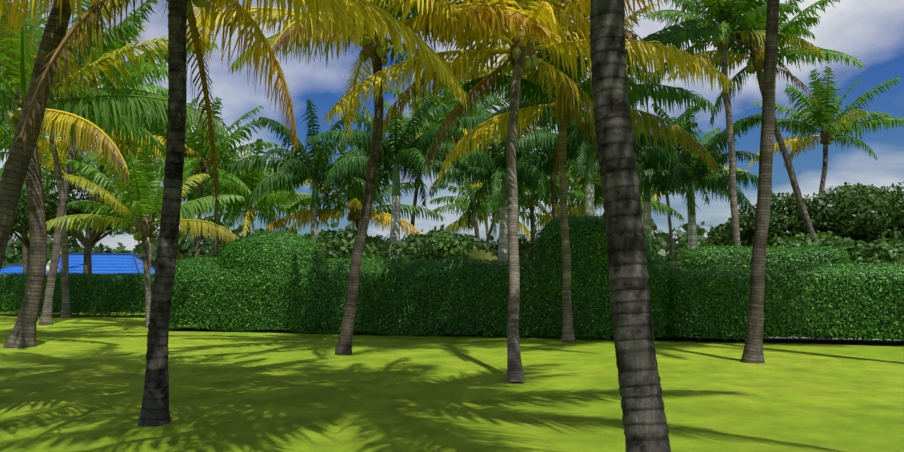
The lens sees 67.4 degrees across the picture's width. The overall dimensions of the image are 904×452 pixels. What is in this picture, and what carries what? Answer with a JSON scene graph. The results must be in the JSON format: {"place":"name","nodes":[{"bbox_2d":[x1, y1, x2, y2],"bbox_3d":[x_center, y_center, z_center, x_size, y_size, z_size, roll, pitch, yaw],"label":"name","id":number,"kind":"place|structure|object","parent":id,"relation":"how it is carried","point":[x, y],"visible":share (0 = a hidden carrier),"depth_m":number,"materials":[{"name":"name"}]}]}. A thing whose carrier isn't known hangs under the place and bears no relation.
{"place":"outdoors","nodes":[
{"label":"outdoors","id":0,"kind":"place"},
{"bbox_2d":[0,310,903,451],"bbox_3d":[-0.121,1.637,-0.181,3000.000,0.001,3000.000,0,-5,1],"label":"lawn","id":1,"kind":"structure","parent":0,"point":[75,383],"depth_m":9.82,"materials":[{"name":"green plant"}]},
{"bbox_2d":[0,265,22,274],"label":"bungalow","id":2,"kind":"object","parent":1,"relation":"on","point":[12,269],"visible":0.21,"depth_m":63.03,"materials":[{"name":"blue paint"}]},
{"bbox_2d":[11,188,56,232],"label":"tree","id":3,"kind":"object","parent":1,"relation":"on","point":[18,223],"visible":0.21,"depth_m":38.43,"materials":[{"name":"green plant"}]},
{"bbox_2d":[0,0,71,270],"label":"palm","id":4,"kind":"object","parent":1,"relation":"on","point":[14,173],"visible":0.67,"depth_m":9.60,"materials":[{"name":"brown plant"}]},
{"bbox_2d":[10,222,74,272],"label":"tree","id":5,"kind":"object","parent":1,"relation":"on","point":[25,241],"depth_m":43.96,"materials":[{"name":"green plant"}]},
{"bbox_2d":[0,123,91,272],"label":"palm","id":6,"kind":"object","parent":1,"relation":"on","point":[3,145],"depth_m":50.48,"materials":[{"name":"green plant"}]},
{"bbox_2d":[0,125,137,197],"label":"palm","id":7,"kind":"object","parent":1,"relation":"on","point":[50,183],"visible":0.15,"depth_m":41.95,"materials":[{"name":"green plant"}]},
{"bbox_2d":[0,26,167,317],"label":"palm","id":8,"kind":"object","parent":1,"relation":"on","point":[65,312],"visible":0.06,"depth_m":30.22,"materials":[{"name":"green plant"}]},
{"bbox_2d":[17,186,160,272],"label":"tree","id":9,"kind":"object","parent":1,"relation":"on","point":[95,237],"visible":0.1,"depth_m":39.69,"materials":[{"name":"green plant"}]},
{"bbox_2d":[46,253,154,275],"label":"bungalow","id":10,"kind":"object","parent":1,"relation":"on","point":[110,263],"visible":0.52,"depth_m":58.68,"materials":[{"name":"blue paint"}]},
{"bbox_2d":[11,77,204,273],"bbox_3d":[-18.448,-1.912,36.712,9.637,13.142,9.238,0,-5,1],"label":"palm","id":11,"kind":"object","parent":1,"relation":"on","point":[59,143],"visible":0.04,"depth_m":36.58,"materials":[{"name":"green plant"}]},
{"bbox_2d":[0,0,227,324],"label":"palm","id":12,"kind":"object","parent":1,"relation":"on","point":[46,317],"visible":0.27,"depth_m":25.88,"materials":[{"name":"green plant"}]},
{"bbox_2d":[0,0,231,347],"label":"palm","id":13,"kind":"object","parent":1,"relation":"on","point":[17,62],"visible":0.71,"depth_m":17.25,"materials":[{"name":"green plant"}]},
{"bbox_2d":[27,143,244,327],"bbox_3d":[-10.736,0.406,24.166,6.846,6.485,6.560,0,-5,1],"label":"young palm","id":14,"kind":"object","parent":1,"relation":"on","point":[143,194],"visible":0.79,"depth_m":23.86,"materials":[{"name":"green plant"}]},
{"bbox_2d":[92,92,218,271],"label":"palm","id":15,"kind":"object","parent":1,"relation":"on","point":[149,243],"visible":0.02,"depth_m":48.14,"materials":[{"name":"green plant"}]},
{"bbox_2d":[90,92,279,259],"bbox_3d":[-14.201,-1.344,38.348,10.200,12.267,10.099,0,-5,1],"label":"palm","id":16,"kind":"object","parent":1,"relation":"on","point":[191,141],"visible":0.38,"depth_m":37.88,"materials":[{"name":"green plant"}]},
{"bbox_2d":[161,135,279,257],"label":"palm","id":17,"kind":"object","parent":1,"relation":"on","point":[205,189],"visible":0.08,"depth_m":43.81,"materials":[{"name":"green plant"}]},
{"bbox_2d":[210,234,242,257],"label":"shrub","id":18,"kind":"object","parent":1,"relation":"on","point":[222,244],"depth_m":50.94,"materials":[{"name":"green plant"}]},
{"bbox_2d":[0,0,468,426],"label":"palm","id":19,"kind":"object","parent":1,"relation":"on","point":[155,411],"visible":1,"depth_m":8.16,"materials":[{"name":"yellow plant"}]},
{"bbox_2d":[178,139,328,242],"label":"palm","id":20,"kind":"object","parent":1,"relation":"on","point":[279,200],"visible":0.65,"depth_m":39.52,"materials":[{"name":"green plant"}]},
{"bbox_2d":[231,162,309,232],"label":"palm","id":21,"kind":"object","parent":1,"relation":"on","point":[285,196],"visible":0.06,"depth_m":70.28,"materials":[{"name":"green plant"}]},
{"bbox_2d":[224,99,389,236],"bbox_3d":[-6.875,-0.805,34.117,7.940,10.374,7.805,0,-5,1],"label":"royal palm","id":22,"kind":"object","parent":1,"relation":"on","point":[316,172],"visible":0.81,"depth_m":33.54,"materials":[{"name":"green plant"}]},
{"bbox_2d":[301,228,384,262],"bbox_3d":[-4.753,1.996,27.599,4.169,3.995,3.981,0,-5,1],"label":"shrub","id":23,"kind":"object","parent":1,"relation":"on","point":[336,247],"visible":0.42,"depth_m":26.74,"materials":[{"name":"green plant"}]},
{"bbox_2d":[263,142,444,257],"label":"palm","id":24,"kind":"object","parent":1,"relation":"on","point":[353,210],"visible":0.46,"depth_m":36.57,"materials":[{"name":"green plant"}]},
{"bbox_2d":[327,228,388,257],"bbox_3d":[-4.817,2.216,32.798,5.264,4.246,4.752,0,-5,1],"label":"shrub","id":25,"kind":"object","parent":1,"relation":"on","point":[367,239],"visible":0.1,"depth_m":31.95,"materials":[{"name":"green plant"}]},
{"bbox_2d":[1,221,718,276],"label":"tree line","id":26,"kind":"object","parent":1,"relation":"on","point":[660,247],"visible":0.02,"depth_m":98.75,"materials":[{"name":"green plant"}]},
{"bbox_2d":[187,0,556,354],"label":"palm","id":27,"kind":"object","parent":1,"relation":"on","point":[375,53],"visible":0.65,"depth_m":15.18,"materials":[{"name":"yellow plant"}]},
{"bbox_2d":[368,234,404,255],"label":"shrub","id":28,"kind":"object","parent":1,"relation":"on","point":[385,241],"visible":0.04,"depth_m":46.60,"materials":[{"name":"green plant"}]},
{"bbox_2d":[308,95,486,259],"bbox_3d":[-2.245,-1.008,30.021,8.189,10.145,7.125,0,-5,1],"label":"royal palm","id":29,"kind":"object","parent":1,"relation":"on","point":[403,151],"visible":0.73,"depth_m":29.81,"materials":[{"name":"green plant"}]},
{"bbox_2d":[346,77,485,239],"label":"palm","id":30,"kind":"object","parent":1,"relation":"on","point":[417,189],"visible":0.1,"depth_m":44.10,"materials":[{"name":"green plant"}]},
{"bbox_2d":[369,229,471,263],"bbox_3d":[-0.945,1.990,26.749,3.352,3.760,4.884,-2,-5,24],"label":"shrub","id":31,"kind":"object","parent":1,"relation":"on","point":[433,245],"visible":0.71,"depth_m":25.71,"materials":[{"name":"green plant"}]},
{"bbox_2d":[401,230,490,248],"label":"shrub","id":32,"kind":"object","parent":1,"relation":"on","point":[460,235],"depth_m":41.23,"materials":[{"name":"green plant"}]},
{"bbox_2d":[0,213,903,343],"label":"hedge","id":33,"kind":"object","parent":1,"relation":"on","point":[669,271],"depth_m":19.97,"materials":[{"name":"green plant"}]},
{"bbox_2d":[384,66,537,239],"bbox_3d":[0.297,-2.478,40.039,9.962,14.794,9.872,-4,-6,41],"label":"palm","id":34,"kind":"object","parent":1,"relation":"on","point":[441,118],"visible":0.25,"depth_m":39.60,"materials":[{"name":"green plant"}]},
{"bbox_2d":[429,134,503,245],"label":"palm","id":35,"kind":"object","parent":1,"relation":"on","point":[486,227],"depth_m":60.49,"materials":[{"name":"green plant"}]},
{"bbox_2d":[450,236,499,260],"bbox_3d":[0.573,2.294,29.811,3.163,3.654,4.606,-3,-5,29],"label":"shrub","id":36,"kind":"object","parent":1,"relation":"on","point":[471,244],"visible":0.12,"depth_m":28.95,"materials":[{"name":"green plant"}]},
{"bbox_2d":[454,249,497,263],"bbox_3d":[0.935,2.356,26.839,2.610,2.900,0.271,2,-5,-18],"label":"shrub","id":37,"kind":"object","parent":1,"relation":"on","point":[475,254],"visible":0.04,"depth_m":27.03,"materials":[{"name":"green plant"}]},
{"bbox_2d":[430,176,549,244],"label":"palm","id":38,"kind":"object","parent":1,"relation":"on","point":[463,205],"visible":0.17,"depth_m":50.06,"materials":[{"name":"green plant"}]},
{"bbox_2d":[417,93,593,264],"bbox_3d":[2.259,-1.260,32.459,7.986,11.049,8.017,0,-5,1],"label":"royal palm","id":39,"kind":"object","parent":1,"relation":"on","point":[482,162],"visible":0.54,"depth_m":31.70,"materials":[{"name":"green plant"}]},
{"bbox_2d":[487,235,537,261],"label":"shrub","id":40,"kind":"object","parent":1,"relation":"on","point":[524,246],"visible":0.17,"depth_m":45.15,"materials":[{"name":"green plant"}]},
{"bbox_2d":[458,134,585,262],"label":"palm","id":41,"kind":"object","parent":1,"relation":"on","point":[487,205],"visible":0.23,"depth_m":43.67,"materials":[{"name":"green plant"}]},
{"bbox_2d":[459,50,594,219],"bbox_3d":[4.809,-2.719,38.401,9.214,15.016,9.044,0,-5,1],"label":"palm","id":42,"kind":"object","parent":1,"relation":"on","point":[540,126],"depth_m":38.27,"materials":[{"name":"green plant"}]},
{"bbox_2d":[320,0,734,382],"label":"palm","id":43,"kind":"object","parent":1,"relation":"on","point":[521,59],"visible":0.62,"depth_m":15.28,"materials":[{"name":"yellow plant"}]},
{"bbox_2d":[519,247,538,263],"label":"shrub","id":44,"kind":"object","parent":1,"relation":"on","point":[526,256],"visible":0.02,"depth_m":39.88,"materials":[{"name":"green plant"}]},
{"bbox_2d":[169,328,903,344],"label":"soil bed","id":45,"kind":"object","parent":1,"relation":"on","point":[721,339],"visible":0.5,"depth_m":18.90,"materials":[{"name":"brown soil"}]},
{"bbox_2d":[534,128,585,211],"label":"palm","id":46,"kind":"object","parent":1,"relation":"on","point":[569,167],"visible":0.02,"depth_m":55.14,"materials":[{"name":"green plant"}]},
{"bbox_2d":[422,1,723,342],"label":"palm","id":47,"kind":"object","parent":1,"relation":"on","point":[531,109],"visible":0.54,"depth_m":18.30,"materials":[{"name":"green plant"}]},
{"bbox_2d":[506,91,675,217],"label":"royal palm","id":48,"kind":"object","parent":1,"relation":"on","point":[541,138],"visible":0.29,"depth_m":29.86,"materials":[{"name":"green plant"}]},
{"bbox_2d":[518,148,685,235],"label":"palm","id":49,"kind":"object","parent":1,"relation":"on","point":[578,193],"visible":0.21,"depth_m":39.72,"materials":[{"name":"green plant"}]},
{"bbox_2d":[590,0,670,451],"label":"palm","id":50,"kind":"object","parent":1,"relation":"on","point":[644,422],"visible":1,"depth_m":4.55,"materials":[{"name":"grey plant"}]},
{"bbox_2d":[579,105,723,259],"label":"royal palm","id":51,"kind":"object","parent":1,"relation":"on","point":[646,162],"visible":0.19,"depth_m":34.65,"materials":[{"name":"green plant"}]},
{"bbox_2d":[648,120,748,264],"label":"palm","id":52,"kind":"object","parent":1,"relation":"on","point":[704,138],"visible":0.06,"depth_m":49.45,"materials":[{"name":"green plant"}]},
{"bbox_2d":[634,103,775,249],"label":"royal palm","id":53,"kind":"object","parent":1,"relation":"on","point":[681,169],"visible":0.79,"depth_m":32.43,"materials":[{"name":"green plant"}]},
{"bbox_2d":[669,223,744,269],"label":"shrub","id":54,"kind":"object","parent":1,"relation":"on","point":[699,243],"visible":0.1,"depth_m":40.77,"materials":[{"name":"green plant"}]},
{"bbox_2d":[704,223,731,245],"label":"bush","id":55,"kind":"object","parent":1,"relation":"on","point":[711,234],"depth_m":44.40,"materials":[{"name":"green plant"}]},
{"bbox_2d":[634,0,824,247],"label":"palm","id":56,"kind":"object","parent":1,"relation":"on","point":[695,7],"visible":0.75,"depth_m":25.99,"materials":[{"name":"green plant"}]},
{"bbox_2d":[666,0,865,245],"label":"palm","id":57,"kind":"object","parent":1,"relation":"on","point":[754,63],"visible":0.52,"depth_m":26.84,"materials":[{"name":"green plant"}]},
{"bbox_2d":[740,0,832,363],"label":"palm","id":58,"kind":"object","parent":1,"relation":"on","point":[753,350],"visible":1,"depth_m":13.90,"materials":[{"name":"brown plant"}]},
{"bbox_2d":[708,192,869,247],"bbox_3d":[16.921,1.404,33.634,7.687,6.165,6.459,4,-6,-41],"label":"bush","id":59,"kind":"object","parent":1,"relation":"on","point":[781,223],"visible":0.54,"depth_m":32.41,"materials":[{"name":"green plant"}]},
{"bbox_2d":[750,232,845,248],"bbox_3d":[15.572,2.154,29.840,4.923,3.899,4.590,0,-5,1],"label":"shrub","id":60,"kind":"object","parent":1,"relation":"on","point":[782,240],"visible":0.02,"depth_m":29.57,"materials":[{"name":"green plant"}]},
{"bbox_2d":[767,230,880,260],"bbox_3d":[13.784,1.964,25.412,5.108,3.618,3.774,2,-5,-26],"label":"shrub","id":61,"kind":"object","parent":1,"relation":"on","point":[832,241],"visible":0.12,"depth_m":25.01,"materials":[{"name":"green plant"}]},
{"bbox_2d":[749,66,903,197],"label":"palm","id":62,"kind":"object","parent":1,"relation":"on","point":[823,116],"visible":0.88,"depth_m":37.72,"materials":[{"name":"green plant"}]},
{"bbox_2d":[790,182,903,243],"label":"bush","id":63,"kind":"object","parent":1,"relation":"on","point":[861,209],"visible":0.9,"depth_m":30.29,"materials":[{"name":"green plant"}]},
{"bbox_2d":[840,239,903,268],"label":"shrub","id":64,"kind":"object","parent":1,"relation":"on","point":[872,251],"visible":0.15,"depth_m":23.72,"materials":[{"name":"green plant"}]},
{"bbox_2d":[841,182,903,238],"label":"bush","id":65,"kind":"object","parent":1,"relation":"on","point":[902,187],"visible":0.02,"depth_m":34.26,"materials":[{"name":"green plant"}]},
{"bbox_2d":[852,235,903,265],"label":"shrub","id":66,"kind":"object","parent":1,"relation":"on","point":[889,249],"visible":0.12,"depth_m":23.44,"materials":[{"name":"green plant"}]},
{"bbox_2d":[863,227,903,246],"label":"shrub","id":67,"kind":"object","parent":1,"relation":"on","point":[884,231],"visible":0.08,"depth_m":29.12,"materials":[{"name":"green plant"}]},
{"bbox_2d":[0,0,903,269],"label":"sky","id":68,"kind":"structure","parent":0,"point":[871,32],"materials":[{"name":"blue"}]},
{"bbox_2d":[217,327,901,340],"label":"path paving","id":69,"kind":"structure","parent":0,"point":[806,338],"depth_m":19.27,"materials":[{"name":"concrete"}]}
]}

